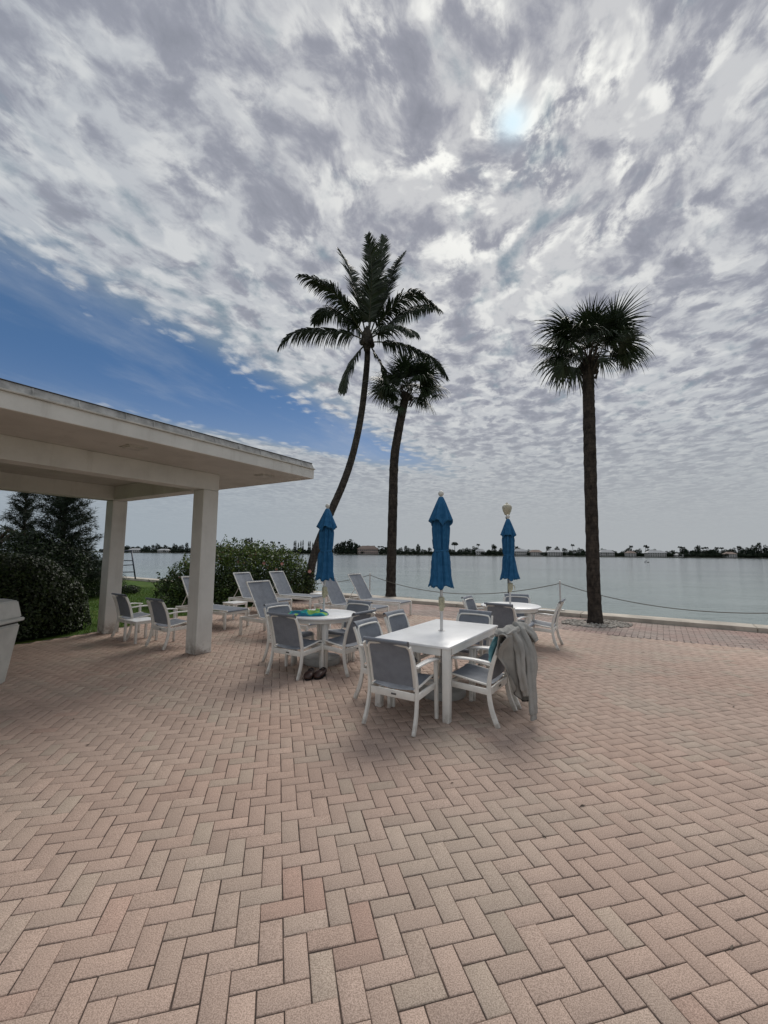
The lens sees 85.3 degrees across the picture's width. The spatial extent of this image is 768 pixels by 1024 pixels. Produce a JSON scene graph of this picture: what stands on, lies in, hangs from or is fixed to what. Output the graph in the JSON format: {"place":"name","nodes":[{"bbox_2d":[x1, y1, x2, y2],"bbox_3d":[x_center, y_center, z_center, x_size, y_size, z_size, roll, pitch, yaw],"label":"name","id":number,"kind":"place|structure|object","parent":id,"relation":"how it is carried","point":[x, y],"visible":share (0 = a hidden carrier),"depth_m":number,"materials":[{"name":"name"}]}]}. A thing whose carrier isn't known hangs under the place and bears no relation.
{"place":"outdoors","nodes":[
{"label":"outdoors","id":0,"kind":"place"},
{"bbox_2d":[14,576,297,644],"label":"lawn","id":1,"kind":"structure","parent":0,"point":[147,584],"depth_m":13.12,"materials":[{"name":"green plant"}]},
{"bbox_2d":[0,492,42,552],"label":"feathery pine","id":2,"kind":"object","parent":1,"relation":"on","point":[25,511],"visible":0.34,"depth_m":14.89,"materials":[{"name":"green plant"}]},
{"bbox_2d":[0,525,90,586],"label":"dark tree","id":3,"kind":"object","parent":1,"relation":"on","point":[12,545],"visible":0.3,"depth_m":12.99,"materials":[{"name":"green plant"}]},
{"bbox_2d":[0,551,91,641],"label":"clipped hedge","id":4,"kind":"object","parent":1,"relation":"on","point":[48,596],"visible":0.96,"depth_m":8.18,"materials":[{"name":"green plant"}]},
{"bbox_2d":[10,494,102,582],"bbox_3d":[-10.826,0.189,14.133,2.811,5.784,2.782,0,-6,0],"label":"feathery pine","id":5,"kind":"object","parent":1,"relation":"on","point":[60,514],"visible":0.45,"depth_m":13.81,"materials":[{"name":"green plant"}]},
{"bbox_2d":[49,546,101,596],"bbox_3d":[-11.588,2.102,14.980,3.350,1.999,2.282,0,-6,0],"label":"garden shrub","id":6,"kind":"object","parent":1,"relation":"on","point":[92,585],"visible":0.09,"depth_m":14.96,"materials":[{"name":"green plant"}]},
{"bbox_2d":[97,561,127,587],"bbox_3d":[-11.591,2.658,17.489,1.728,1.387,1.165,0,-6,0],"label":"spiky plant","id":7,"kind":"object","parent":1,"relation":"on","point":[124,582],"visible":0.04,"depth_m":17.55,"materials":[{"name":"green plant"}]},
{"bbox_2d":[93,584,140,593],"bbox_3d":[-10.622,3.018,16.511,1.752,0.496,0.806,3,-6,-23],"label":"garden shrub","id":8,"kind":"object","parent":1,"relation":"on","point":[132,588],"visible":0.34,"depth_m":16.64,"materials":[{"name":"green plant"}]},
{"bbox_2d":[123,550,135,578],"bbox_3d":[-13.080,2.618,20.833,1.474,1.472,0.100,0,-6,0],"label":"dock ladder","id":9,"kind":"object","parent":1,"relation":"on","point":[132,560],"visible":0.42,"depth_m":20.83,"materials":[{"name":"grey metal"}]},
{"bbox_2d":[148,534,317,605],"bbox_3d":[-4.852,1.936,14.129,5.386,2.278,2.473,5,-7,-36],"label":"flowering shrub","id":10,"kind":"object","parent":1,"relation":"on","point":[229,561],"visible":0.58,"depth_m":13.80,"materials":[{"name":"green plant"}]},
{"bbox_2d":[277,232,449,597],"bbox_3d":[-0.715,-4.409,15.619,6.743,15.426,3.734,0,-6,0],"label":"coconut palm","id":11,"kind":"object","parent":1,"relation":"on","point":[374,289],"visible":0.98,"depth_m":16.05,"materials":[{"name":"green plant"}]},
{"bbox_2d":[0,600,767,1023],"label":"patio paving","id":12,"kind":"structure","parent":0,"point":[618,690],"depth_m":2.47,"materials":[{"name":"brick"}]},
{"bbox_2d":[0,599,24,683],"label":"litter bin","id":13,"kind":"object","parent":12,"relation":"on","point":[10,614],"visible":1,"depth_m":5.25,"materials":[{"name":"white plastic"}]},
{"bbox_2d":[111,593,154,639],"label":"patio chair","id":14,"kind":"object","parent":12,"relation":"on","point":[123,606],"visible":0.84,"depth_m":8.17,"materials":[{"name":"white plastic"}]},
{"bbox_2d":[123,617,157,643],"bbox_3d":[-4.579,2.223,7.856,0.440,0.400,0.440,-3,-7,32],"label":"side table","id":15,"kind":"object","parent":12,"relation":"on","point":[136,622],"visible":0.83,"depth_m":7.78,"materials":[{"name":"white plastic"}]},
{"bbox_2d":[0,378,314,654],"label":"pavilion","id":16,"kind":"structure","parent":12,"relation":"on","point":[53,444],"depth_m":6.43,"materials":[{"name":"paint"}]},
{"bbox_2d":[144,597,186,649],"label":"patio chair","id":17,"kind":"object","parent":12,"relation":"on","point":[159,613],"visible":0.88,"depth_m":7.37,"materials":[{"name":"white plastic"}]},
{"bbox_2d":[175,576,249,629],"bbox_3d":[-4.039,2.073,9.805,1.885,1.085,0.666,-3,-7,32],"label":"sun lounger","id":18,"kind":"object","parent":12,"relation":"on","point":[230,610],"visible":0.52,"depth_m":9.54,"materials":[{"name":"white plastic"}]},
{"bbox_2d":[222,601,246,619],"bbox_3d":[-3.821,2.509,10.682,0.440,0.400,0.440,-3,-7,32],"label":"side table","id":19,"kind":"object","parent":12,"relation":"on","point":[234,603],"visible":0.74,"depth_m":10.60,"materials":[{"name":"white plastic"}]},
{"bbox_2d":[228,572,291,609],"bbox_3d":[-3.511,2.278,11.825,1.885,1.085,0.666,-3,-7,31],"label":"sun lounger","id":20,"kind":"object","parent":12,"relation":"on","point":[241,578],"visible":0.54,"depth_m":11.99,"materials":[{"name":"grey"}]},
{"bbox_2d":[239,580,330,638],"bbox_3d":[-1.968,1.937,8.252,1.885,1.085,0.666,-3,-7,33],"label":"sun lounger","id":21,"kind":"object","parent":12,"relation":"on","point":[262,592],"visible":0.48,"depth_m":8.51,"materials":[{"name":"grey"}]},
{"bbox_2d":[262,601,313,666],"bbox_3d":[-1.510,1.896,6.587,0.654,0.868,0.597,-3,-7,34],"label":"patio chair","id":22,"kind":"object","parent":12,"relation":"on","point":[281,607],"visible":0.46,"depth_m":6.60,"materials":[{"name":"white plastic"}]},
{"bbox_2d":[265,612,323,680],"bbox_3d":[-1.251,1.827,5.862,0.597,0.868,0.654,-3,-7,30],"label":"patio chair","id":23,"kind":"object","parent":12,"relation":"on","point":[285,631],"visible":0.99,"depth_m":5.72,"materials":[{"name":"grey"}]},
{"bbox_2d":[269,571,322,608],"bbox_3d":[-2.732,2.378,12.771,1.885,1.085,0.666,-3,-7,31],"label":"sun lounger","id":24,"kind":"object","parent":12,"relation":"on","point":[281,583],"visible":0.85,"depth_m":12.94,"materials":[{"name":"grey"}]},
{"bbox_2d":[303,668,314,680],"bbox_3d":[-1.004,2.177,5.612,0.128,0.104,0.270,0,-6,4],"label":"shoe","id":25,"kind":"object","parent":12,"relation":"on","point":[308,674],"visible":0.99,"depth_m":5.54,"materials":[{"name":"brown leather"}]},
{"bbox_2d":[310,592,328,605],"bbox_3d":[-2.043,2.774,13.209,0.440,0.400,0.440,-3,-7,32],"label":"side table","id":26,"kind":"object","parent":12,"relation":"on","point":[319,593],"visible":0.55,"depth_m":13.12,"materials":[{"name":"white plastic"}]},
{"bbox_2d":[313,667,326,679],"bbox_3d":[-0.865,2.182,5.652,0.128,0.104,0.270,-1,-6,17],"label":"shoe","id":27,"kind":"object","parent":12,"relation":"on","point":[320,673],"visible":1,"depth_m":5.58,"materials":[{"name":"brown leather"}]},
{"bbox_2d":[303,504,339,666],"bbox_3d":[-0.930,1.089,6.534,0.570,2.458,0.570,5,-7,-28],"label":"patio umbrella","id":28,"kind":"object","parent":12,"relation":"on","point":[326,525],"visible":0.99,"depth_m":6.50,"materials":[{"name":"blue fabric"}]},
{"bbox_2d":[294,609,354,668],"bbox_3d":[-0.956,1.942,6.439,1.076,0.740,1.076,2,-6,-14],"label":"round table","id":29,"kind":"object","parent":12,"relation":"on","point":[333,617],"visible":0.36,"depth_m":6.07,"materials":[{"name":"white plastic"}]},
{"bbox_2d":[288,608,328,615],"bbox_3d":[-1.145,1.503,6.278,0.625,0.095,0.287,1,-6,-4],"label":"beach towel","id":30,"kind":"object","parent":29,"relation":"on","point":[316,612],"visible":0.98,"depth_m":6.20,"materials":[{"name":"multicoloured fabric"}]},
{"bbox_2d":[319,609,375,676],"bbox_3d":[-0.522,1.853,6.063,0.654,0.868,0.597,-4,-7,36],"label":"patio chair","id":31,"kind":"object","parent":12,"relation":"on","point":[346,640],"visible":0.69,"depth_m":5.87,"materials":[{"name":"white plastic"}]},
{"bbox_2d":[328,600,372,661],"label":"patio chair","id":32,"kind":"object","parent":12,"relation":"on","point":[356,605],"visible":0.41,"depth_m":7.09,"materials":[{"name":"grey"}]},
{"bbox_2d":[314,576,388,617],"bbox_3d":[-0.830,2.167,10.482,1.885,1.085,0.666,-3,-7,32],"label":"sun lounger","id":33,"kind":"object","parent":12,"relation":"on","point":[335,595],"visible":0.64,"depth_m":10.67,"materials":[{"name":"grey"}]},
{"bbox_2d":[343,573,411,614],"bbox_3d":[-0.191,2.290,11.666,1.885,1.085,0.666,-3,-7,33],"label":"sun lounger","id":34,"kind":"object","parent":12,"relation":"on","point":[361,589],"visible":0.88,"depth_m":11.82,"materials":[{"name":"grey"}]},
{"bbox_2d":[352,616,418,706],"bbox_3d":[0.018,1.752,4.997,0.654,0.868,0.647,-3,-7,30],"label":"patio chair","id":35,"kind":"object","parent":12,"relation":"on","point":[369,627],"visible":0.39,"depth_m":4.98,"materials":[{"name":"white plastic"}]},
{"bbox_2d":[362,636,440,736],"bbox_3d":[0.164,1.676,4.221,0.647,0.868,0.654,-3,-7,31],"label":"patio chair","id":36,"kind":"object","parent":12,"relation":"on","point":[390,664],"visible":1,"depth_m":4.08,"materials":[{"name":"white plastic"}]},
{"bbox_2d":[383,609,439,674],"bbox_3d":[0.385,1.830,5.757,0.654,0.868,0.647,-3,-7,33],"label":"patio chair","id":37,"kind":"object","parent":12,"relation":"on","point":[395,620],"visible":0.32,"depth_m":5.84,"materials":[{"name":"grey fabric"}]},
{"bbox_2d":[73,648,767,948],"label":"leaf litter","id":38,"kind":"object","parent":12,"relation":"on","point":[731,946],"visible":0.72,"depth_m":3.02,"materials":[{"name":"brown plant"}]},
{"bbox_2d":[375,619,497,723],"bbox_3d":[0.700,1.815,5.056,0.900,0.749,1.610,-3,-7,32],"label":"dining table","id":39,"kind":"object","parent":12,"relation":"on","point":[449,639],"visible":0.74,"depth_m":4.62,"materials":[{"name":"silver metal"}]},
{"bbox_2d":[419,491,465,701],"bbox_3d":[0.708,0.960,5.141,0.570,2.468,0.570,1,-6,0],"label":"patio umbrella","id":40,"kind":"object","parent":12,"relation":"on","point":[440,520],"visible":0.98,"depth_m":5.10,"materials":[{"name":"blue fabric"}]},
{"bbox_2d":[461,595,483,609],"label":"patio chair","id":41,"kind":"object","parent":12,"relation":"on","point":[469,603],"visible":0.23,"depth_m":8.10,"materials":[{"name":"white plastic"}]},
{"bbox_2d":[454,609,492,684],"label":"patio chair","id":42,"kind":"object","parent":12,"relation":"on","point":[473,616],"visible":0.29,"depth_m":5.99,"materials":[{"name":"grey fabric"}]},
{"bbox_2d":[451,637,517,728],"bbox_3d":[1.060,1.705,4.436,0.654,0.868,0.647,-3,-7,34],"label":"patio chair","id":43,"kind":"object","parent":12,"relation":"on","point":[470,671],"visible":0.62,"depth_m":4.32,"materials":[{"name":"white plastic"}]},
{"bbox_2d":[488,636,497,661],"bbox_3d":[1.122,1.386,4.195,0.118,0.280,0.179,-3,-7,34],"label":"swim cloth","id":44,"kind":"object","parent":43,"relation":"hanging from","point":[492,647],"visible":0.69,"depth_m":4.14,"materials":[{"name":"teal fabric"}]},
{"bbox_2d":[494,621,538,720],"bbox_3d":[1.365,1.601,4.243,0.364,0.910,0.679,-3,-7,34],"label":"grey hoodie","id":45,"kind":"object","parent":43,"relation":"on","point":[516,653],"visible":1,"depth_m":4.11,"materials":[{"name":"grey fabric"}]},
{"bbox_2d":[473,622,533,708],"bbox_3d":[1.409,1.758,4.944,0.654,0.868,0.647,-3,-7,30],"label":"patio chair","id":46,"kind":"object","parent":12,"relation":"on","point":[484,656],"visible":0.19,"depth_m":4.83,"materials":[{"name":"white plastic"}]},
{"bbox_2d":[484,602,528,627],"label":"patio chair","id":47,"kind":"object","parent":12,"relation":"on","point":[504,615],"visible":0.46,"depth_m":7.01,"materials":[{"name":"white plastic"}]},
{"bbox_2d":[500,515,519,603],"bbox_3d":[2.333,1.256,7.744,0.570,2.418,0.570,-2,-5,27],"label":"patio umbrella","id":48,"kind":"object","parent":12,"relation":"on","point":[509,565],"visible":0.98,"depth_m":7.71,"materials":[{"name":"blue fabric"}]},
{"bbox_2d":[481,602,540,624],"bbox_3d":[2.342,2.094,7.693,1.076,0.740,1.076,4,-7,-30],"label":"round table","id":49,"kind":"object","parent":12,"relation":"on","point":[528,609],"visible":0.38,"depth_m":7.40,"materials":[{"name":"white plastic"}]},
{"bbox_2d":[503,593,534,642],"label":"patio chair","id":50,"kind":"object","parent":12,"relation":"on","point":[522,598],"visible":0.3,"depth_m":8.58,"materials":[{"name":"white plastic"}]},
{"bbox_2d":[525,598,565,650],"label":"patio chair","id":51,"kind":"object","parent":12,"relation":"on","point":[553,625],"visible":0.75,"depth_m":7.59,"materials":[{"name":"white plastic"}]},
{"bbox_2d":[0,0,767,552],"label":"sky","id":52,"kind":"structure","parent":0,"point":[170,170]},
{"bbox_2d":[3,551,767,558],"bbox_3d":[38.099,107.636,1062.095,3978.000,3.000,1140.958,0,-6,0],"label":"bank","id":53,"kind":"structure","parent":0,"point":[478,555],"depth_m":610.46,"materials":[{"name":"green plant"}]},
{"bbox_2d":[129,548,141,551],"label":"shore house","id":54,"kind":"structure","parent":53,"relation":"on","point":[135,549],"depth_m":695.74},
{"bbox_2d":[157,549,170,552],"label":"shore house","id":55,"kind":"structure","parent":53,"relation":"on","point":[162,551],"depth_m":689.46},
{"bbox_2d":[334,541,343,551],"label":"shore tree","id":56,"kind":"object","parent":53,"relation":"on","point":[337,548],"visible":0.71,"depth_m":668.53,"materials":[{"name":"green plant"}]},
{"bbox_2d":[340,539,352,553],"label":"shore tree","id":57,"kind":"object","parent":53,"relation":"on","point":[344,544],"visible":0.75,"depth_m":665.00,"materials":[{"name":"green plant"}]},
{"bbox_2d":[347,542,358,553],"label":"shore tree","id":58,"kind":"object","parent":53,"relation":"on","point":[354,548],"visible":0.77,"depth_m":663.59,"materials":[{"name":"green plant"}]},
{"bbox_2d":[358,546,377,553],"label":"shore house","id":59,"kind":"structure","parent":53,"relation":"on","point":[369,549],"depth_m":647.57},
{"bbox_2d":[475,549,484,554],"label":"shore house","id":60,"kind":"structure","parent":53,"relation":"on","point":[478,551],"depth_m":617.14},
{"bbox_2d":[514,549,526,555],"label":"shore house","id":61,"kind":"structure","parent":53,"relation":"on","point":[520,552],"depth_m":605.81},
{"bbox_2d":[529,550,541,555],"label":"shore house","id":62,"kind":"structure","parent":53,"relation":"on","point":[535,552],"depth_m":601.44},
{"bbox_2d":[546,550,562,555],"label":"shore house","id":63,"kind":"structure","parent":53,"relation":"on","point":[554,553],"depth_m":596.15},
{"bbox_2d":[577,548,585,555],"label":"shore tree","id":64,"kind":"object","parent":53,"relation":"on","point":[579,551],"visible":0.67,"depth_m":601.46,"materials":[{"name":"green plant"}]},
{"bbox_2d":[599,550,614,555],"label":"shore house","id":65,"kind":"structure","parent":53,"relation":"on","point":[605,552],"depth_m":581.56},
{"bbox_2d":[625,551,635,556],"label":"shore house","id":66,"kind":"structure","parent":53,"relation":"on","point":[630,553],"depth_m":574.68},
{"bbox_2d":[644,550,666,556],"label":"shore house","id":67,"kind":"structure","parent":53,"relation":"on","point":[654,553],"depth_m":567.68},
{"bbox_2d":[694,545,700,553],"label":"shore tree","id":68,"kind":"object","parent":53,"relation":"on","point":[697,547],"visible":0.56,"depth_m":588.68,"materials":[{"name":"green plant"}]},
{"bbox_2d":[708,548,718,553],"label":"shore tree","id":69,"kind":"object","parent":53,"relation":"on","point":[716,550],"visible":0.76,"depth_m":564.16,"materials":[{"name":"green plant"}]},
{"bbox_2d":[722,552,736,557],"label":"shore house","id":70,"kind":"structure","parent":53,"relation":"on","point":[732,555],"depth_m":547.82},
{"bbox_2d":[739,548,750,557],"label":"shore tree","id":71,"kind":"object","parent":53,"relation":"on","point":[744,551],"visible":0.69,"depth_m":559.01,"materials":[{"name":"green plant"}]},
{"bbox_2d":[750,545,757,557],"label":"shore tree","id":72,"kind":"object","parent":53,"relation":"on","point":[754,550],"visible":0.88,"depth_m":553.03,"materials":[{"name":"green plant"}]},
{"bbox_2d":[753,553,762,557],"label":"shore tree","id":73,"kind":"object","parent":53,"relation":"on","point":[758,556],"visible":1,"depth_m":546.75,"materials":[{"name":"green plant"}]},
{"bbox_2d":[755,543,762,557],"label":"shore tree","id":74,"kind":"object","parent":53,"relation":"on","point":[759,546],"visible":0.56,"depth_m":557.92,"materials":[{"name":"green plant"}]},
{"bbox_2d":[762,545,767,557],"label":"shore tree","id":75,"kind":"object","parent":53,"relation":"on","point":[765,549],"visible":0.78,"depth_m":553.36,"materials":[{"name":"green plant"}]},
{"bbox_2d":[91,552,767,624],"bbox_3d":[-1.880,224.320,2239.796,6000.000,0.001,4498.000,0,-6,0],"label":"water","id":76,"kind":"structure","parent":0,"point":[738,585],"depth_m":44.22,"materials":[{"name":"grey liquid"}]},
{"bbox_2d":[122,576,767,632],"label":"seawall","id":77,"kind":"object","parent":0,"point":[757,628],"visible":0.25,"depth_m":10.64,"materials":[{"name":"concrete"}]},
{"bbox_2d":[502,503,511,593],"bbox_3d":[3.819,1.284,12.841,0.300,3.191,0.300,0,-6,0],"label":"lamp post","id":78,"kind":"object","parent":77,"relation":"on","point":[506,508],"visible":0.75,"depth_m":12.87,"materials":[{"name":"white metal"}]},
{"bbox_2d":[559,581,564,610],"bbox_3d":[5.037,2.383,11.912,0.200,0.840,0.150,0,-6,0],"label":"rope post","id":79,"kind":"object","parent":77,"relation":"on","point":[560,594],"visible":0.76,"depth_m":11.91,"materials":[{"name":"silver metal"}]},
{"bbox_2d":[370,575,558,593],"bbox_3d":[2.255,2.442,13.754,6.676,0.501,0.021,-3,-7,33],"label":"rope","id":80,"kind":"object","parent":79,"relation":"hanging from","point":[461,593],"visible":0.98,"depth_m":13.16,"materials":[{"name":"grey fabric"}]},
{"bbox_2d":[562,584,767,613],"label":"rope","id":81,"kind":"object","parent":79,"relation":"hanging from","point":[673,608],"visible":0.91,"depth_m":10.40,"materials":[{"name":"grey fabric"}]},
{"bbox_2d":[292,596,767,650],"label":"seawall path paving","id":82,"kind":"structure","parent":0,"point":[730,640],"depth_m":9.27,"materials":[{"name":"concrete"}]},
{"bbox_2d":[364,342,450,596],"bbox_3d":[0.885,-1.609,15.918,3.486,9.752,3.174,-3,-7,30],"label":"cabbage palm","id":83,"kind":"object","parent":82,"relation":"on","point":[420,371],"visible":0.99,"depth_m":15.66,"materials":[{"name":"green plant"}]},
{"bbox_2d":[527,282,655,624],"bbox_3d":[5.352,-1.396,10.564,3.033,8.344,3.216,-3,-7,32],"label":"cabbage palm","id":84,"kind":"object","parent":82,"relation":"on","point":[590,330],"visible":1,"depth_m":10.43,"materials":[{"name":"green plant"}]},
{"bbox_2d":[561,619,632,627],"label":"pebbles","id":85,"kind":"object","parent":82,"relation":"on","point":[606,624],"visible":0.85,"depth_m":10.06,"materials":[{"name":"grey gravel"}]}
]}

